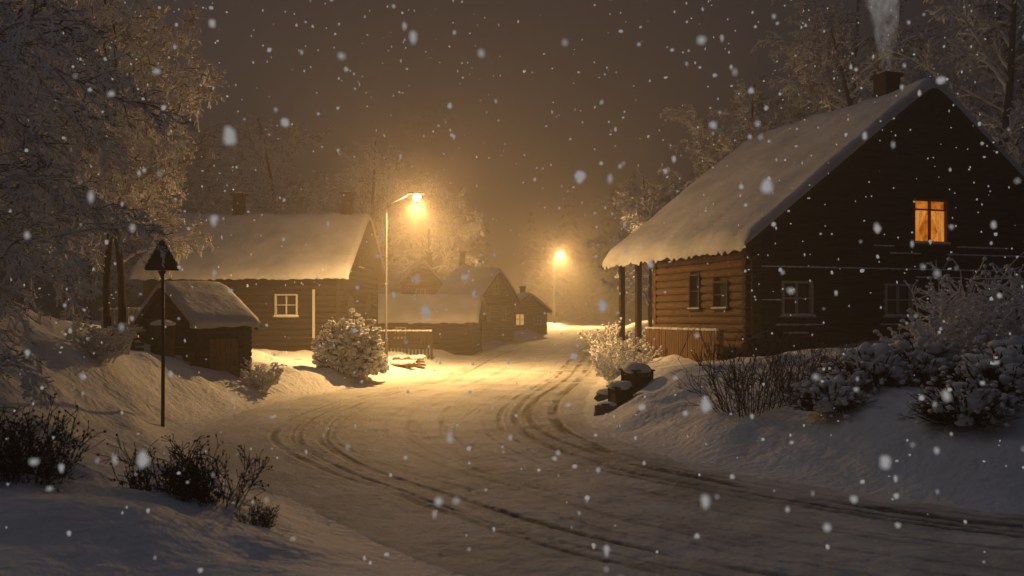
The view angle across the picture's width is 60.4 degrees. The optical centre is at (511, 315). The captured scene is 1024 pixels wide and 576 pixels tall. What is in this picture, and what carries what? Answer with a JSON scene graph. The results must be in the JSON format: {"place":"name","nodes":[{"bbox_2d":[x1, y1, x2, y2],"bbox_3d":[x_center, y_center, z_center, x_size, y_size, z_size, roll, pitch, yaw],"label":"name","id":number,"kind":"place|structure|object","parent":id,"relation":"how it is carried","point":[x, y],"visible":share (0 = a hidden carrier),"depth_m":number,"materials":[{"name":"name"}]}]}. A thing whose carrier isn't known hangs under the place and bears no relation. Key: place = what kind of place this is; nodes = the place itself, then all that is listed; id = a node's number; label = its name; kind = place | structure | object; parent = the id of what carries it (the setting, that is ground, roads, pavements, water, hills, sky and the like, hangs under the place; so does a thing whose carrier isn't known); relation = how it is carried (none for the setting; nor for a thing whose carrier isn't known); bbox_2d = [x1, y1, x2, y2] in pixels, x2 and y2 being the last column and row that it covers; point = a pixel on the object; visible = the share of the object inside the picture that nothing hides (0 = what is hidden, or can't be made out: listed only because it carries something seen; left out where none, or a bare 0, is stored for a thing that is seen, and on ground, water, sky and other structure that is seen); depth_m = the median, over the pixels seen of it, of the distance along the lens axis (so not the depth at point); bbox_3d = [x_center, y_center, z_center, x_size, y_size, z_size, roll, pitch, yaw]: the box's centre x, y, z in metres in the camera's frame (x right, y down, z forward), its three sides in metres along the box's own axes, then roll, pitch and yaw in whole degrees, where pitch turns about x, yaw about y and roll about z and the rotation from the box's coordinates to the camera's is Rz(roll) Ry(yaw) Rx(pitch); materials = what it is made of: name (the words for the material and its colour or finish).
{"place":"outdoors","nodes":[
{"label":"outdoors","id":0,"kind":"place"},
{"bbox_2d":[150,320,175,357],"bbox_3d":[-8.850,0.607,22.297,0.628,1.030,0.629,0,0,0],"label":"barrel","id":1,"kind":"object","parent":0,"point":[155,335],"visible":0.81,"depth_m":22.08,"materials":[{"name":"wood"}]},
{"bbox_2d":[0,0,1022,314],"label":"sky","id":2,"kind":"structure","parent":0,"point":[495,189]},
{"bbox_2d":[0,301,1023,575],"bbox_3d":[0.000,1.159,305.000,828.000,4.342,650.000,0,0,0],"label":"ground","id":3,"kind":"structure","parent":0,"point":[172,535],"depth_m":11.92,"materials":[{"name":"white snow"}]},
{"bbox_2d":[0,393,77,479],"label":"shrub","id":4,"kind":"object","parent":3,"relation":"on","point":[58,433],"visible":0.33,"depth_m":7.84,"materials":[{"name":"brown plant"}]},
{"bbox_2d":[3,0,98,102],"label":"birch tree","id":5,"kind":"object","parent":3,"relation":"on","point":[82,62],"visible":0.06,"depth_m":23.49,"materials":[{"name":"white plant"}]},
{"bbox_2d":[0,401,105,491],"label":"shrub","id":6,"kind":"object","parent":3,"relation":"on","point":[48,464],"visible":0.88,"depth_m":7.52,"materials":[{"name":"brown plant"}]},
{"bbox_2d":[0,5,135,348],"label":"birch tree","id":7,"kind":"object","parent":3,"relation":"on","point":[48,230],"visible":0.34,"depth_m":12.51,"materials":[{"name":"white plant"}]},
{"bbox_2d":[0,0,171,336],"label":"birch tree","id":8,"kind":"object","parent":3,"relation":"on","point":[68,134],"visible":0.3,"depth_m":16.70,"materials":[{"name":"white plant"}]},
{"bbox_2d":[18,95,170,302],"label":"bare tree","id":9,"kind":"object","parent":3,"relation":"on","point":[87,286],"visible":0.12,"depth_m":46.95,"materials":[{"name":"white plant"}]},
{"bbox_2d":[0,0,195,451],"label":"birch tree","id":10,"kind":"object","parent":3,"relation":"on","point":[21,34],"visible":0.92,"depth_m":9.43,"materials":[{"name":"white plant"}]},
{"bbox_2d":[63,314,142,362],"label":"shrub","id":11,"kind":"object","parent":3,"relation":"on","point":[110,347],"visible":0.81,"depth_m":17.34,"materials":[{"name":"plant"}]},
{"bbox_2d":[0,0,217,327],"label":"birch tree","id":12,"kind":"object","parent":3,"relation":"on","point":[106,287],"visible":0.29,"depth_m":25.79,"materials":[{"name":"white plant"}]},
{"bbox_2d":[84,328,145,350],"bbox_3d":[-9.941,0.576,21.841,1.567,0.578,0.936,0,0,-20],"label":"lumber pile","id":13,"kind":"object","parent":3,"relation":"on","point":[140,331],"visible":0.27,"depth_m":21.66,"materials":[{"name":"brown wood"}]},
{"bbox_2d":[4,0,233,335],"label":"birch tree","id":14,"kind":"object","parent":3,"relation":"on","point":[137,26],"visible":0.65,"depth_m":24.25,"materials":[{"name":"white plant"}]},
{"bbox_2d":[99,307,139,336],"bbox_3d":[-12.081,0.335,27.604,1.650,1.237,0.258,0,0,-5],"label":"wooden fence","id":15,"kind":"object","parent":3,"relation":"on","point":[129,312],"visible":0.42,"depth_m":27.52,"materials":[{"name":"brown wood"}]},
{"bbox_2d":[31,68,212,323],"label":"bare tree","id":16,"kind":"object","parent":3,"relation":"on","point":[88,305],"visible":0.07,"depth_m":58.26,"materials":[{"name":"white plant"}]},
{"bbox_2d":[49,92,245,297],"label":"bare tree","id":17,"kind":"object","parent":3,"relation":"on","point":[214,201],"visible":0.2,"depth_m":61.16,"materials":[{"name":"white plant"}]},
{"bbox_2d":[143,238,178,426],"bbox_3d":[-6.546,0.508,16.481,0.664,3.921,0.106,0,0,-8],"label":"road sign","id":18,"kind":"object","parent":3,"relation":"on","point":[154,262],"visible":0.88,"depth_m":16.47,"materials":[{"name":"metal"}]},
{"bbox_2d":[97,433,226,499],"bbox_3d":[-3.210,1.446,8.132,1.123,0.759,1.019,0,0,0],"label":"shrub","id":19,"kind":"object","parent":3,"relation":"on","point":[133,480],"visible":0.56,"depth_m":7.98,"materials":[{"name":"plant"}]},
{"bbox_2d":[132,281,260,377],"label":"wooden shed","id":20,"kind":"structure","parent":3,"relation":"on","point":[221,318],"depth_m":23.55,"materials":[{"name":"brown wood"}]},
{"bbox_2d":[209,338,237,376],"bbox_3d":[-7.622,1.250,23.290,0.750,1.300,0.150,0,0,-37],"label":"door","id":21,"kind":"structure","parent":20,"relation":"in","point":[223,352],"depth_m":23.29,"materials":[{"name":"paint"}]},
{"bbox_2d":[153,434,273,508],"bbox_3d":[-2.720,1.486,8.057,0.968,0.721,1.067,0,0,0],"label":"shrub","id":22,"kind":"object","parent":3,"relation":"on","point":[208,491],"visible":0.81,"depth_m":7.84,"materials":[{"name":"brown plant"}]},
{"bbox_2d":[234,497,279,528],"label":"shrub","id":23,"kind":"object","parent":3,"relation":"on","point":[265,517],"visible":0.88,"depth_m":7.60,"materials":[{"name":"plant"}]},
{"bbox_2d":[128,191,387,351],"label":"log house","id":24,"kind":"structure","parent":3,"relation":"on","point":[297,314],"depth_m":40.55,"materials":[{"name":"brown wood"}]},
{"bbox_2d":[273,294,298,316],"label":"window","id":25,"kind":"structure","parent":24,"relation":"in","point":[285,305],"depth_m":40.12,"materials":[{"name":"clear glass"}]},
{"bbox_2d":[346,295,354,321],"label":"window","id":26,"kind":"structure","parent":24,"relation":"in","point":[350,301],"depth_m":41.72,"materials":[{"name":"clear glass"}]},
{"bbox_2d":[357,247,364,269],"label":"window","id":27,"kind":"structure","parent":24,"relation":"in","point":[361,251],"depth_m":43.82,"materials":[{"name":"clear glass"}]},
{"bbox_2d":[365,296,372,320],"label":"window","id":28,"kind":"structure","parent":24,"relation":"in","point":[368,303],"depth_m":45.61,"materials":[{"name":"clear glass"}]},
{"bbox_2d":[239,357,286,390],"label":"shrub","id":29,"kind":"object","parent":3,"relation":"on","point":[268,379],"visible":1,"depth_m":23.22,"materials":[{"name":"plant"}]},
{"bbox_2d":[187,110,342,213],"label":"bare tree","id":30,"kind":"object","parent":3,"relation":"on","point":[261,171],"visible":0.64,"depth_m":66.33,"materials":[{"name":"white plant"}]},
{"bbox_2d":[0,163,694,323],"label":"forest","id":31,"kind":"object","parent":3,"relation":"on","point":[575,294],"visible":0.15,"depth_m":118.81,"materials":[{"name":"plant"}]},
{"bbox_2d":[310,308,389,377],"bbox_3d":[-5.368,0.847,29.419,2.554,2.349,2.720,0,0,0],"label":"round bush","id":32,"kind":"object","parent":3,"relation":"on","point":[358,352],"visible":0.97,"depth_m":28.62,"materials":[{"name":"white plant"}]},
{"bbox_2d":[302,131,445,288],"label":"bare tree","id":33,"kind":"object","parent":3,"relation":"on","point":[390,162],"visible":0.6,"depth_m":72.85,"materials":[{"name":"white plant"}]},
{"bbox_2d":[378,265,397,293],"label":"wooden house","id":34,"kind":"structure","parent":3,"relation":"on","point":[392,274],"depth_m":70.53,"materials":[{"name":"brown wood"}]},
{"bbox_2d":[388,360,415,368],"bbox_3d":[-4.389,1.901,35.010,1.052,0.335,1.036,0,0,10],"label":"pallet stack","id":35,"kind":"object","parent":3,"relation":"on","point":[406,364],"visible":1,"depth_m":34.65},
{"bbox_2d":[385,192,423,362],"bbox_3d":[-4.183,-1.270,34.199,1.572,7.110,0.300,0,0,8],"label":"street lamp","id":36,"kind":"object","parent":3,"relation":"on","point":[416,196],"visible":0.94,"depth_m":34.27,"materials":[{"name":"metal"}]},
{"bbox_2d":[380,329,432,359],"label":"wooden fence","id":37,"kind":"object","parent":3,"relation":"on","point":[410,345],"visible":0.88,"depth_m":42.47,"materials":[{"name":"brown wood"}]},
{"bbox_2d":[392,355,425,365],"bbox_3d":[-4.276,1.840,36.596,1.460,0.457,1.141,0,0,-8],"label":"pallet stack","id":38,"kind":"object","parent":3,"relation":"on","point":[418,358],"visible":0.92,"depth_m":36.21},
{"bbox_2d":[393,252,443,293],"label":"wooden house","id":39,"kind":"structure","parent":3,"relation":"on","point":[430,281],"depth_m":61.16,"materials":[{"name":"brown wood"}]},
{"bbox_2d":[415,289,425,293],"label":"window","id":40,"kind":"structure","parent":39,"relation":"in","point":[417,291],"depth_m":61.20,"materials":[{"name":"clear glass"}]},
{"bbox_2d":[378,294,487,354],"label":"wooden barn","id":41,"kind":"structure","parent":3,"relation":"on","point":[457,324],"depth_m":48.15,"materials":[{"name":"brown wood"}]},
{"bbox_2d":[394,327,405,338],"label":"window","id":42,"kind":"structure","parent":41,"relation":"in","point":[399,328],"depth_m":48.16,"materials":[{"name":"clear glass"}]},
{"bbox_2d":[383,175,484,275],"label":"bare tree","id":43,"kind":"object","parent":3,"relation":"on","point":[444,199],"visible":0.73,"depth_m":86.44,"materials":[{"name":"white plant"}]},
{"bbox_2d":[444,250,482,281],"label":"wooden house","id":44,"kind":"structure","parent":3,"relation":"on","point":[462,265],"depth_m":65.07,"materials":[{"name":"paint"}]},
{"bbox_2d":[436,268,521,341],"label":"wooden house","id":45,"kind":"structure","parent":3,"relation":"on","point":[499,303],"depth_m":59.74,"materials":[{"name":"brown wood"}]},
{"bbox_2d":[486,307,491,320],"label":"window","id":46,"kind":"structure","parent":45,"relation":"in","point":[488,309],"depth_m":58.95,"materials":[{"name":"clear glass"}]},
{"bbox_2d":[492,283,499,294],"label":"window","id":47,"kind":"structure","parent":45,"relation":"in","point":[495,286],"depth_m":59.60,"materials":[{"name":"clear glass"}]},
{"bbox_2d":[500,307,507,320],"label":"window","id":48,"kind":"structure","parent":45,"relation":"in","point":[503,309],"depth_m":60.36,"materials":[{"name":"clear glass"}]},
{"bbox_2d":[513,285,551,333],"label":"wooden cottage","id":49,"kind":"structure","parent":3,"relation":"on","point":[529,308],"depth_m":72.27,"materials":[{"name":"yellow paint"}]},
{"bbox_2d":[515,314,524,325],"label":"window","id":50,"kind":"structure","parent":49,"relation":"in","point":[519,318],"depth_m":72.13,"materials":[{"name":"yellow"}]},
{"bbox_2d":[534,316,541,324],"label":"window","id":51,"kind":"structure","parent":49,"relation":"in","point":[537,319],"depth_m":72.43,"materials":[{"name":"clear glass"}]},
{"bbox_2d":[553,250,561,323],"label":"street lamp","id":52,"kind":"object","parent":3,"relation":"on","point":[560,252],"visible":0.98,"depth_m":89.96,"materials":[{"name":"metal"}]},
{"bbox_2d":[594,388,607,400],"bbox_3d":[2.387,2.071,22.308,0.581,0.478,0.516,0,0,21],"label":"boulder","id":53,"kind":"object","parent":3,"relation":"on","point":[602,394],"visible":0.6,"depth_m":22.16,"materials":[{"name":"grey stone"}]},
{"bbox_2d":[593,401,616,415],"bbox_3d":[2.062,2.051,19.207,0.452,0.366,0.470,0,0,-40],"label":"boulder","id":54,"kind":"object","parent":3,"relation":"on","point":[603,407],"visible":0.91,"depth_m":19.09,"materials":[{"name":"grey stone"}]},
{"bbox_2d":[577,317,645,358],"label":"shrub","id":55,"kind":"object","parent":3,"relation":"on","point":[615,327],"visible":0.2,"depth_m":35.68,"materials":[{"name":"plant"}]},
{"bbox_2d":[588,349,637,381],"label":"shrub","id":56,"kind":"object","parent":3,"relation":"on","point":[609,371],"visible":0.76,"depth_m":27.71,"materials":[{"name":"brown plant"}]},
{"bbox_2d":[606,381,634,407],"bbox_3d":[2.450,1.829,19.891,0.562,0.733,0.688,0,0,-12],"label":"wooden box","id":57,"kind":"object","parent":3,"relation":"on","point":[620,393],"visible":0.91,"depth_m":19.68,"materials":[{"name":"brown wood"}]},
{"bbox_2d":[589,329,662,365],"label":"shrub","id":58,"kind":"object","parent":3,"relation":"on","point":[644,356],"visible":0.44,"depth_m":30.74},
{"bbox_2d":[595,193,664,326],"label":"bare tree","id":59,"kind":"object","parent":3,"relation":"on","point":[629,286],"visible":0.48,"depth_m":50.10,"materials":[{"name":"white plant"}]},
{"bbox_2d":[582,168,685,307],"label":"bare tree","id":60,"kind":"object","parent":3,"relation":"on","point":[631,191],"visible":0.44,"depth_m":56.32,"materials":[{"name":"white plant"}]},
{"bbox_2d":[619,362,654,393],"bbox_3d":[2.892,1.506,20.400,0.655,0.876,0.754,0,0,-25],"label":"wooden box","id":61,"kind":"object","parent":3,"relation":"on","point":[638,375],"visible":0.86,"depth_m":20.17,"materials":[{"name":"brown wood"}]},
{"bbox_2d":[614,172,670,296],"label":"bare tree","id":62,"kind":"object","parent":3,"relation":"on","point":[634,227],"visible":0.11,"depth_m":90.52,"materials":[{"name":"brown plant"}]},
{"bbox_2d":[620,178,682,277],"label":"bare tree","id":63,"kind":"object","parent":3,"relation":"on","point":[624,218],"visible":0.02,"depth_m":102.70,"materials":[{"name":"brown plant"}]},
{"bbox_2d":[645,327,723,361],"bbox_3d":[5.644,1.253,29.487,0.261,1.794,4.904,0,0,-18],"label":"wooden fence","id":64,"kind":"object","parent":3,"relation":"on","point":[670,341],"visible":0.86,"depth_m":29.09,"materials":[{"name":"brown wood"}]},
{"bbox_2d":[657,73,820,199],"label":"bare tree","id":65,"kind":"object","parent":3,"relation":"on","point":[717,154],"visible":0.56,"depth_m":52.12,"materials":[{"name":"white plant"}]},
{"bbox_2d":[673,303,830,417],"bbox_3d":[4.166,0.805,15.011,2.390,2.048,2.342,0,0,-25],"label":"shrub","id":66,"kind":"object","parent":3,"relation":"on","point":[734,368],"visible":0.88,"depth_m":15.02,"materials":[{"name":"brown plant"}]},
{"bbox_2d":[753,323,829,401],"bbox_3d":[5.132,0.844,15.988,1.639,1.434,1.673,0,0,-15],"label":"shrub","id":67,"kind":"object","parent":3,"relation":"on","point":[787,371],"visible":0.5,"depth_m":15.75,"materials":[{"name":"brown plant"}]},
{"bbox_2d":[602,70,1023,359],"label":"log house","id":68,"kind":"structure","parent":3,"relation":"on","point":[855,165],"depth_m":29.12,"materials":[{"name":"brown wood"}]},
{"bbox_2d":[686,274,702,310],"bbox_3d":[6.327,-0.820,30.404,0.238,1.260,0.820,0,0,-18],"label":"window","id":69,"kind":"structure","parent":68,"relation":"in","point":[695,300],"depth_m":30.54,"materials":[{"name":"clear glass"}]},
{"bbox_2d":[710,280,731,309],"bbox_3d":[6.840,-0.670,28.836,0.255,0.960,1.020,0,0,-18],"label":"window","id":70,"kind":"structure","parent":68,"relation":"in","point":[719,288],"depth_m":28.97,"materials":[{"name":"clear glass"}]},
{"bbox_2d":[779,281,815,316],"bbox_3d":[8.986,-0.530,27.702,1.285,1.140,0.277,0,0,-18],"label":"window","id":71,"kind":"structure","parent":68,"relation":"in","point":[802,307],"depth_m":27.77,"materials":[{"name":"black glass"}]},
{"bbox_2d":[881,283,914,317],"bbox_3d":[12.720,-0.500,28.948,1.240,1.120,0.277,0,0,-18],"label":"window","id":72,"kind":"structure","parent":68,"relation":"in","point":[898,298],"depth_m":29.00,"materials":[{"name":"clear glass"}]},
{"bbox_2d":[911,198,950,245],"bbox_3d":[13.956,-3.130,29.350,1.588,1.540,0.294,0,0,-18],"label":"window","id":73,"kind":"structure","parent":68,"relation":"in","point":[929,216],"depth_m":29.42,"materials":[{"name":"brown glass"}]},
{"bbox_2d":[780,369,882,417],"bbox_3d":[4.866,1.167,13.385,1.539,0.749,1.575,0,0,11],"label":"buried shrub","id":74,"kind":"object","parent":3,"relation":"on","point":[829,393],"visible":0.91,"depth_m":13.08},
{"bbox_2d":[717,0,947,140],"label":"bare tree","id":75,"kind":"object","parent":3,"relation":"on","point":[837,19],"visible":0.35,"depth_m":60.18,"materials":[{"name":"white plant"}]},
{"bbox_2d":[810,324,869,373],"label":"shrub","id":76,"kind":"object","parent":3,"relation":"on","point":[836,359],"visible":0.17,"depth_m":17.45,"materials":[{"name":"brown plant"}]},
{"bbox_2d":[745,19,938,140],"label":"bare tree","id":77,"kind":"object","parent":3,"relation":"on","point":[847,95],"visible":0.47,"depth_m":49.07,"materials":[{"name":"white plant"}]},
{"bbox_2d":[817,341,929,389],"bbox_3d":[5.591,0.817,13.696,1.727,0.856,1.731,0,0,25],"label":"buried shrub","id":78,"kind":"object","parent":3,"relation":"on","point":[865,359],"visible":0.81,"depth_m":13.33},
{"bbox_2d":[871,334,968,386],"bbox_3d":[6.473,0.772,14.116,1.957,0.981,1.972,0,0,-20],"label":"buried shrub","id":79,"kind":"object","parent":3,"relation":"on","point":[926,350],"visible":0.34,"depth_m":13.65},
{"bbox_2d":[865,0,1023,169],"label":"bare tree","id":80,"kind":"object","parent":3,"relation":"on","point":[960,15],"visible":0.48,"depth_m":46.05,"materials":[{"name":"brown plant"}]},
{"bbox_2d":[873,305,1023,383],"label":"shrub","id":81,"kind":"object","parent":3,"relation":"on","point":[933,323],"visible":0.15,"depth_m":14.00,"materials":[{"name":"plant"}]},
{"bbox_2d":[895,376,1023,429],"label":"buried shrub","id":82,"kind":"object","parent":3,"relation":"on","point":[965,402],"visible":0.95,"depth_m":11.37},
{"bbox_2d":[898,257,1023,354],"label":"shrub","id":83,"kind":"object","parent":3,"relation":"on","point":[944,309],"visible":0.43,"depth_m":14.74,"materials":[{"name":"plant"}]},
{"bbox_2d":[916,252,1023,339],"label":"shrub","id":84,"kind":"object","parent":3,"relation":"on","point":[983,298],"visible":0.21,"depth_m":15.40,"materials":[{"name":"grey plant"}]},
{"bbox_2d":[926,343,1023,403],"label":"buried shrub","id":85,"kind":"object","parent":3,"relation":"on","point":[1006,373],"visible":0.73,"depth_m":11.82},
{"bbox_2d":[941,0,1023,162],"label":"bare tree","id":86,"kind":"object","parent":3,"relation":"on","point":[1019,76],"visible":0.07,"depth_m":51.39,"materials":[{"name":"brown plant"}]},
{"bbox_2d":[947,2,1023,167],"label":"bare tree","id":87,"kind":"object","parent":3,"relation":"on","point":[998,104],"visible":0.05,"depth_m":55.20,"materials":[{"name":"brown plant"}]},
{"bbox_2d":[956,335,1023,392],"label":"buried shrub","id":88,"kind":"object","parent":3,"relation":"on","point":[1015,343],"visible":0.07,"depth_m":12.80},
{"bbox_2d":[5,0,1023,572],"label":"falling snow","id":89,"kind":"structure","parent":0,"point":[425,310],"depth_m":3.60,"materials":[{"name":"white snow"}]},
{"bbox_2d":[190,323,1023,575],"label":"road","id":90,"kind":"structure","parent":0,"point":[744,525],"depth_m":10.88,"materials":[{"name":"white snow"}]}
]}

